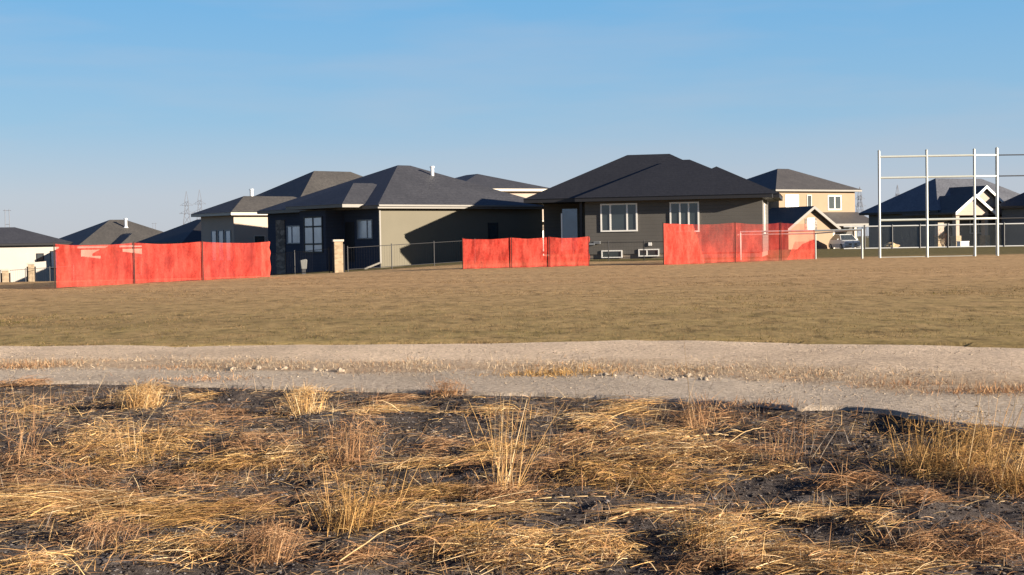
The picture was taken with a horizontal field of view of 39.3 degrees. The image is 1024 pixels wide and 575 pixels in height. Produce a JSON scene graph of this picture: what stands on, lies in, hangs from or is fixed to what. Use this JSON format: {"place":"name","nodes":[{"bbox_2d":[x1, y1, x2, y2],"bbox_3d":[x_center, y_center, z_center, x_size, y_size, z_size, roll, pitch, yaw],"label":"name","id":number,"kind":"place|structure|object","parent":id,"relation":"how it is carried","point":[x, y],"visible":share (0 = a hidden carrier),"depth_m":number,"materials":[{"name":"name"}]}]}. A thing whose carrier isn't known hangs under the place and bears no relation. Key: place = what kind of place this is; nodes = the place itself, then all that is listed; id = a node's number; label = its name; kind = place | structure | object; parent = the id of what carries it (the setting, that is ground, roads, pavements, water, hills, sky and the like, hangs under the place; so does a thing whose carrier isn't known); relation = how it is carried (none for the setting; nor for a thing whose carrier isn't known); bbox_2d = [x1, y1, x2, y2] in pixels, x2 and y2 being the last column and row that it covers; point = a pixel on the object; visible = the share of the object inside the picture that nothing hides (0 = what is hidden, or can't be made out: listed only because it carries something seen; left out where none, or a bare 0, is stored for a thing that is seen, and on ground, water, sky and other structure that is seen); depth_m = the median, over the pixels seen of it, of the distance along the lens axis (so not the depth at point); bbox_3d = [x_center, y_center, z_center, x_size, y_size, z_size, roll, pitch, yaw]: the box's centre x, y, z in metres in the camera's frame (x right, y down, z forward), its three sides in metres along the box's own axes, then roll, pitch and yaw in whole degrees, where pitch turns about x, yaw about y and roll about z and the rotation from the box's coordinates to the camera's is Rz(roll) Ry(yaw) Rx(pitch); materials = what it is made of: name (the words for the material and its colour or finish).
{"place":"outdoors","nodes":[
{"label":"outdoors","id":0,"kind":"place"},
{"bbox_2d":[0,236,1023,347],"bbox_3d":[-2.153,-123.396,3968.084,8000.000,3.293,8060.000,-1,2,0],"label":"field","id":1,"kind":"structure","parent":0,"point":[957,259],"depth_m":24.08,"materials":[{"name":"brown plant"}]},
{"bbox_2d":[1,269,10,281],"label":"stone pillar","id":2,"kind":"structure","parent":1,"relation":"on","point":[5,275],"depth_m":85.84,"materials":[{"name":"beige stone"}]},
{"bbox_2d":[3,210,10,226],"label":"pylon","id":3,"kind":"object","parent":1,"relation":"on","point":[9,218],"visible":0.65,"depth_m":818.99,"materials":[{"name":"metal"}]},
{"bbox_2d":[0,266,53,281],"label":"iron fence","id":4,"kind":"object","parent":1,"relation":"on","point":[49,267],"visible":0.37,"depth_m":88.99,"materials":[{"name":"black metal"}]},
{"bbox_2d":[27,263,35,281],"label":"stone pillar","id":5,"kind":"structure","parent":1,"relation":"on","point":[31,275],"depth_m":89.83,"materials":[{"name":"beige stone"}]},
{"bbox_2d":[0,227,72,281],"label":"bungalow","id":6,"kind":"object","parent":1,"relation":"on","point":[20,248],"visible":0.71,"depth_m":130.06,"materials":[{"name":"white paint"}]},
{"bbox_2d":[36,253,43,260],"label":"window","id":7,"kind":"structure","parent":6,"relation":"in","point":[40,256],"depth_m":130.17,"materials":[{"name":"black glass"}]},
{"bbox_2d":[50,251,55,268],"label":"window","id":8,"kind":"structure","parent":6,"relation":"in","point":[51,252],"depth_m":130.55,"materials":[{"name":"glass"}]},
{"bbox_2d":[59,218,161,273],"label":"bungalow","id":9,"kind":"object","parent":1,"relation":"on","point":[112,232],"visible":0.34,"depth_m":132.74,"materials":[{"name":"paint"}]},
{"bbox_2d":[53,241,270,288],"bbox_3d":[-10.339,-0.639,44.039,0.131,1.569,11.190,0,2,21],"label":"fence","id":10,"kind":"object","parent":1,"relation":"on","point":[88,265],"visible":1,"depth_m":43.08,"materials":[{"name":"red plastic"}]},
{"bbox_2d":[135,219,200,265],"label":"bungalow","id":11,"kind":"object","parent":1,"relation":"on","point":[189,232],"visible":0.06,"depth_m":120.82,"materials":[{"name":"stone"}]},
{"bbox_2d":[179,192,192,224],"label":"pylon","id":12,"kind":"object","parent":1,"relation":"on","point":[184,213],"visible":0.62,"depth_m":948.07,"materials":[{"name":"metal"}]},
{"bbox_2d":[193,190,203,218],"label":"pylon","id":13,"kind":"object","parent":1,"relation":"on","point":[198,205],"visible":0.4,"depth_m":977.97,"materials":[{"name":"metal"}]},
{"bbox_2d":[191,171,362,275],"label":"bungalow","id":14,"kind":"object","parent":1,"relation":"on","point":[239,220],"visible":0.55,"depth_m":100.08,"materials":[{"name":"beige paint"}]},
{"bbox_2d":[211,230,216,242],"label":"window","id":15,"kind":"structure","parent":14,"relation":"in","point":[213,232],"depth_m":99.84,"materials":[{"name":"glass"}]},
{"bbox_2d":[218,230,223,242],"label":"window","id":16,"kind":"structure","parent":14,"relation":"in","point":[220,232],"depth_m":99.15,"materials":[{"name":"glass"}]},
{"bbox_2d":[225,230,230,242],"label":"window","id":17,"kind":"structure","parent":14,"relation":"in","point":[227,232],"depth_m":98.48,"materials":[{"name":"glass"}]},
{"bbox_2d":[253,235,265,242],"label":"window","id":18,"kind":"structure","parent":14,"relation":"in","point":[257,238],"depth_m":99.27,"materials":[{"name":"black glass"}]},
{"bbox_2d":[270,247,329,274],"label":"iron fence","id":19,"kind":"object","parent":1,"relation":"on","point":[300,262],"visible":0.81,"depth_m":71.59,"materials":[{"name":"black metal"}]},
{"bbox_2d":[300,259,306,273],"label":"utility pedestal","id":20,"kind":"object","parent":1,"relation":"on","point":[303,265],"visible":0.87,"depth_m":77.88,"materials":[{"name":"grey plastic"}]},
{"bbox_2d":[332,239,344,272],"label":"stone pillar","id":21,"kind":"structure","parent":1,"relation":"on","point":[338,259],"depth_m":69.79,"materials":[{"name":"beige stone"}]},
{"bbox_2d":[257,165,543,273],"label":"bungalow","id":22,"kind":"object","parent":1,"relation":"on","point":[408,206],"visible":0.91,"depth_m":86.18,"materials":[{"name":"grey paint"}]},
{"bbox_2d":[286,225,299,243],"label":"window","id":23,"kind":"structure","parent":22,"relation":"in","point":[293,232],"depth_m":89.55,"materials":[{"name":"glass"}]},
{"bbox_2d":[303,216,322,252],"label":"window","id":24,"kind":"structure","parent":22,"relation":"in","point":[313,225],"depth_m":85.60,"materials":[{"name":"glass"}]},
{"bbox_2d":[345,222,354,261],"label":"door","id":25,"kind":"structure","parent":22,"relation":"in","point":[349,226],"depth_m":85.08,"materials":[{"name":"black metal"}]},
{"bbox_2d":[357,219,372,238],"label":"window","id":26,"kind":"structure","parent":22,"relation":"in","point":[364,227],"depth_m":83.92,"materials":[{"name":"glass"}]},
{"bbox_2d":[488,223,497,238],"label":"window","id":27,"kind":"structure","parent":22,"relation":"in","point":[492,227],"depth_m":88.70,"materials":[{"name":"black glass"}]},
{"bbox_2d":[347,241,461,271],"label":"iron fence","id":28,"kind":"object","parent":1,"relation":"on","point":[434,263],"visible":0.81,"depth_m":71.45,"materials":[{"name":"black metal"}]},
{"bbox_2d":[456,174,547,237],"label":"house","id":29,"kind":"structure","parent":1,"relation":"on","point":[524,190],"depth_m":105.68,"materials":[{"name":"paint"}]},
{"bbox_2d":[462,236,589,268],"bbox_3d":[0.640,-1.283,58.037,5.737,1.555,0.132,-2,2,-25],"label":"fence","id":30,"kind":"object","parent":1,"relation":"on","point":[549,251],"visible":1,"depth_m":57.98,"materials":[{"name":"red plastic"}]},
{"bbox_2d":[590,240,662,260],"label":"iron fence","id":31,"kind":"object","parent":1,"relation":"on","point":[608,242],"visible":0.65,"depth_m":74.48,"materials":[{"name":"black metal"}]},
{"bbox_2d":[524,154,782,258],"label":"bungalow","id":32,"kind":"object","parent":1,"relation":"on","point":[636,200],"visible":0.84,"depth_m":79.47,"materials":[{"name":"grey paint"}]},
{"bbox_2d":[601,250,621,257],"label":"window","id":33,"kind":"structure","parent":32,"relation":"in","point":[604,253],"depth_m":79.65,"materials":[{"name":"white plastic"}]},
{"bbox_2d":[600,203,637,231],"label":"window","id":34,"kind":"structure","parent":32,"relation":"in","point":[617,217],"depth_m":79.51,"materials":[{"name":"white plastic"}]},
{"bbox_2d":[638,249,658,256],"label":"window","id":35,"kind":"structure","parent":32,"relation":"in","point":[647,252],"depth_m":79.22,"materials":[{"name":"white plastic"}]},
{"bbox_2d":[670,202,698,231],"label":"window","id":36,"kind":"structure","parent":32,"relation":"in","point":[680,212],"depth_m":78.74,"materials":[{"name":"white plastic"}]},
{"bbox_2d":[763,204,765,233],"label":"window","id":37,"kind":"structure","parent":32,"relation":"in","point":[763,204],"depth_m":79.43,"materials":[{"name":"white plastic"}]},
{"bbox_2d":[663,222,814,264],"bbox_3d":[10.072,-1.831,62.332,10.590,2.050,0.148,-3,2,-43],"label":"fence","id":38,"kind":"object","parent":1,"relation":"on","point":[681,245],"visible":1,"depth_m":60.14,"materials":[{"name":"red plastic"}]},
{"bbox_2d":[736,229,862,258],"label":"goal frame","id":39,"kind":"object","parent":1,"relation":"on","point":[832,230],"visible":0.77,"depth_m":67.00,"materials":[{"name":"metal"}]},
{"bbox_2d":[747,169,868,249],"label":"two storey house","id":40,"kind":"structure","parent":1,"relation":"on","point":[809,202],"depth_m":151.26,"materials":[{"name":"beige paint"}]},
{"bbox_2d":[785,195,798,206],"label":"window","id":41,"kind":"structure","parent":40,"relation":"in","point":[790,200],"depth_m":150.78,"materials":[{"name":"white plastic"}]},
{"bbox_2d":[807,195,811,205],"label":"window","id":42,"kind":"structure","parent":40,"relation":"in","point":[809,197],"depth_m":152.19,"materials":[{"name":"white glass"}]},
{"bbox_2d":[805,218,816,229],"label":"window","id":43,"kind":"structure","parent":40,"relation":"in","point":[810,223],"depth_m":144.62,"materials":[{"name":"white plastic"}]},
{"bbox_2d":[828,195,841,209],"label":"window","id":44,"kind":"structure","parent":40,"relation":"in","point":[834,201],"depth_m":154.17,"materials":[{"name":"white plastic"}]},
{"bbox_2d":[835,227,856,248],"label":"garage door","id":45,"kind":"structure","parent":40,"relation":"in","point":[848,232],"depth_m":155.00,"materials":[{"name":"grey metal"}]},
{"bbox_2d":[828,234,860,248],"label":"parked car","id":46,"kind":"object","parent":1,"relation":"on","point":[838,240],"visible":0.81,"depth_m":142.12,"materials":[{"name":"white paint"}]},
{"bbox_2d":[855,187,867,237],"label":"pylon","id":47,"kind":"object","parent":1,"relation":"on","point":[858,197],"visible":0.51,"depth_m":1048.10,"materials":[{"name":"metal"}]},
{"bbox_2d":[884,242,899,246],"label":"boulder","id":48,"kind":"object","parent":1,"relation":"on","point":[889,243],"visible":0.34,"depth_m":115.63,"materials":[{"name":"stone"}]},
{"bbox_2d":[844,222,1023,248],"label":"chain link fence","id":49,"kind":"object","parent":1,"relation":"on","point":[1003,224],"visible":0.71,"depth_m":111.94,"materials":[{"name":"black metal"}]},
{"bbox_2d":[859,178,1018,247],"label":"bungalow","id":50,"kind":"object","parent":1,"relation":"on","point":[950,197],"visible":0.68,"depth_m":124.31,"materials":[{"name":"grey"}]},
{"bbox_2d":[948,220,951,245],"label":"door","id":51,"kind":"structure","parent":50,"relation":"in","point":[949,221],"depth_m":122.58,"materials":[{"name":"black metal"}]},
{"bbox_2d":[970,217,980,233],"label":"window","id":52,"kind":"structure","parent":50,"relation":"in","point":[971,221],"depth_m":124.27,"materials":[{"name":"black glass"}]},
{"bbox_2d":[934,228,950,246],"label":"shrub","id":53,"kind":"object","parent":1,"relation":"on","point":[942,239],"visible":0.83,"depth_m":117.88,"materials":[{"name":"brown plant"}]},
{"bbox_2d":[878,147,1023,257],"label":"backstop","id":54,"kind":"object","parent":1,"relation":"on","point":[974,176],"visible":0.9,"depth_m":66.90,"materials":[{"name":"metal"}]},
{"bbox_2d":[956,241,969,245],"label":"utility box","id":55,"kind":"object","parent":1,"relation":"on","point":[962,242],"visible":0.81,"depth_m":115.19,"materials":[{"name":"white paint"}]},
{"bbox_2d":[993,193,1023,245],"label":"bungalow","id":56,"kind":"object","parent":1,"relation":"on","point":[1012,207],"visible":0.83,"depth_m":121.29,"materials":[{"name":"stone"}]},
{"bbox_2d":[0,384,1023,574],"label":"soil","id":57,"kind":"structure","parent":0,"point":[997,509],"depth_m":7.65,"materials":[{"name":"brown soil"}]},
{"bbox_2d":[0,384,62,465],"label":"grass clump","id":58,"kind":"object","parent":57,"relation":"on","point":[20,444],"visible":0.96,"depth_m":8.77,"materials":[{"name":"brown plant"}]},
{"bbox_2d":[58,499,152,550],"bbox_3d":[-1.871,1.093,6.567,0.443,0.273,0.390,-1,2,0],"label":"grass clump","id":59,"kind":"object","parent":57,"relation":"on","point":[104,534],"visible":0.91,"depth_m":6.56,"materials":[{"name":"brown plant"}]},
{"bbox_2d":[92,417,172,466],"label":"grass clump","id":60,"kind":"object","parent":57,"relation":"on","point":[133,461],"visible":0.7,"depth_m":8.73,"materials":[{"name":"yellow"}]},
{"bbox_2d":[105,376,181,410],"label":"grass clump","id":61,"kind":"object","parent":57,"relation":"on","point":[145,399],"visible":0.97,"depth_m":10.64,"materials":[{"name":"yellow plant"}]},
{"bbox_2d":[219,508,324,565],"bbox_3d":[-1.034,1.082,6.201,0.462,0.292,0.454,-1,2,0],"label":"grass clump","id":62,"kind":"object","parent":57,"relation":"on","point":[275,548],"visible":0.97,"depth_m":6.13,"materials":[{"name":"brown plant"}]},
{"bbox_2d":[273,380,329,417],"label":"grass clump","id":63,"kind":"object","parent":57,"relation":"on","point":[298,406],"visible":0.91,"depth_m":10.19,"materials":[{"name":"yellow plant"}]},
{"bbox_2d":[288,398,342,513],"bbox_3d":[-0.928,0.842,7.150,0.313,0.629,0.212,-2,2,-28],"label":"grass clump","id":64,"kind":"object","parent":57,"relation":"on","point":[317,483],"visible":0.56,"depth_m":7.15,"materials":[{"name":"yellow plant"}]},
{"bbox_2d":[293,458,393,537],"bbox_3d":[-0.794,1.004,6.812,0.521,0.394,0.519,-1,2,-7],"label":"grass clump","id":65,"kind":"object","parent":57,"relation":"on","point":[348,517],"visible":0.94,"depth_m":6.76,"materials":[{"name":"yellow plant"}]},
{"bbox_2d":[308,407,395,472],"bbox_3d":[-0.929,0.891,8.457,0.505,0.369,0.557,-1,2,0],"label":"grass clump","id":66,"kind":"object","parent":57,"relation":"on","point":[346,450],"visible":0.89,"depth_m":8.42,"materials":[{"name":"brown plant"}]},
{"bbox_2d":[339,515,433,560],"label":"fallen stem","id":67,"kind":"object","parent":57,"relation":"on","point":[376,535],"visible":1,"depth_m":6.22,"materials":[{"name":"plant"}]},
{"bbox_2d":[335,426,441,511],"bbox_3d":[-0.686,0.937,7.266,0.692,0.478,0.412,-1,2,0],"label":"grass clump","id":68,"kind":"object","parent":57,"relation":"on","point":[397,479],"visible":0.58,"depth_m":7.20,"materials":[{"name":"yellow plant"}]},
{"bbox_2d":[415,375,471,398],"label":"grass clump","id":69,"kind":"object","parent":57,"relation":"on","point":[447,387],"visible":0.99,"depth_m":10.65,"materials":[{"name":"brown plant"}]},
{"bbox_2d":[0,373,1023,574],"bbox_3d":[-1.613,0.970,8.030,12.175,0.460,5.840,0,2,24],"label":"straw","id":70,"kind":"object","parent":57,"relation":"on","point":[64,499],"visible":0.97,"depth_m":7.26,"materials":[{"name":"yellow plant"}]},
{"bbox_2d":[0,378,1023,574],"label":"stubble","id":71,"kind":"object","parent":57,"relation":"on","point":[582,486],"visible":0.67,"depth_m":7.64,"materials":[{"name":"brown plant"}]},
{"bbox_2d":[0,383,1023,574],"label":"soil clods","id":72,"kind":"object","parent":57,"relation":"on","point":[394,571],"visible":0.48,"depth_m":7.36,"materials":[{"name":"soil"}]},
{"bbox_2d":[464,393,564,495],"bbox_3d":[-0.037,0.832,7.542,0.459,0.594,0.456,-3,2,-40],"label":"grass clump","id":73,"kind":"object","parent":57,"relation":"on","point":[502,473],"visible":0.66,"depth_m":7.56,"materials":[{"name":"yellow plant"}]},
{"bbox_2d":[458,496,605,513],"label":"fallen stem","id":74,"kind":"object","parent":57,"relation":"on","point":[523,500],"visible":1,"depth_m":6.90,"materials":[{"name":"plant"}]},
{"bbox_2d":[522,397,577,463],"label":"grass clump","id":75,"kind":"object","parent":57,"relation":"on","point":[548,439],"visible":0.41,"depth_m":8.14,"materials":[{"name":"yellow"}]},
{"bbox_2d":[606,507,693,521],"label":"fallen stem","id":76,"kind":"object","parent":57,"relation":"on","point":[646,508],"visible":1,"depth_m":6.65,"materials":[{"name":"plant"}]},
{"bbox_2d":[669,391,721,433],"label":"grass clump","id":77,"kind":"object","parent":57,"relation":"on","point":[705,423],"visible":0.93,"depth_m":8.97,"materials":[{"name":"yellow"}]},
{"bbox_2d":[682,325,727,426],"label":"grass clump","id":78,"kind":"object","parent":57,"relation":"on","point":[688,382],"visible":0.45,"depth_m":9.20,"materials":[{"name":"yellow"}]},
{"bbox_2d":[660,506,751,554],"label":"grass clump","id":79,"kind":"object","parent":57,"relation":"on","point":[718,520],"visible":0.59,"depth_m":6.25,"materials":[{"name":"brown plant"}]},
{"bbox_2d":[680,434,753,438],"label":"fallen stem","id":80,"kind":"object","parent":57,"relation":"on","point":[713,434],"visible":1,"depth_m":8.32,"materials":[{"name":"plant"}]},
{"bbox_2d":[731,413,828,467],"bbox_3d":[1.512,0.849,7.881,0.484,0.315,0.444,-2,2,-36],"label":"grass clump","id":81,"kind":"object","parent":57,"relation":"on","point":[782,451],"visible":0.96,"depth_m":7.87,"materials":[{"name":"brown plant"}]},
{"bbox_2d":[790,412,842,459],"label":"grass clump","id":82,"kind":"object","parent":57,"relation":"on","point":[805,441],"visible":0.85,"depth_m":7.97,"materials":[{"name":"yellow"}]},
{"bbox_2d":[820,400,1023,481],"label":"grass clump","id":83,"kind":"object","parent":57,"relation":"on","point":[937,458],"visible":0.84,"depth_m":7.48,"materials":[{"name":"yellow plant"}]},
{"bbox_2d":[883,511,960,547],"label":"grass clump","id":84,"kind":"object","parent":57,"relation":"on","point":[914,530],"visible":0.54,"depth_m":6.08,"materials":[{"name":"brown plant"}]},
{"bbox_2d":[936,392,1023,494],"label":"grass clump","id":85,"kind":"object","parent":57,"relation":"on","point":[1012,434],"visible":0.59,"depth_m":7.18,"materials":[{"name":"yellow plant"}]},
{"bbox_2d":[958,440,1023,500],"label":"grass clump","id":86,"kind":"object","parent":57,"relation":"on","point":[1007,476],"visible":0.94,"depth_m":6.96,"materials":[{"name":"yellow plant"}]},
{"bbox_2d":[0,340,1023,432],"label":"gravel track","id":87,"kind":"structure","parent":0,"point":[729,388],"depth_m":12.02,"materials":[{"name":"beige gravel"}]},
{"bbox_2d":[0,343,1009,425],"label":"pebbles","id":88,"kind":"object","parent":87,"relation":"on","point":[519,367],"visible":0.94,"depth_m":12.45,"materials":[{"name":"grey stone"}]},
{"bbox_2d":[0,352,1023,410],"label":"verge grass","id":89,"kind":"structure","parent":87,"relation":"on","point":[531,372],"depth_m":11.86,"materials":[{"name":"yellow plant"}]},
{"bbox_2d":[0,0,1023,237],"label":"sky","id":90,"kind":"structure","parent":0,"point":[110,109],"materials":[{"name":"blue"}]}
]}

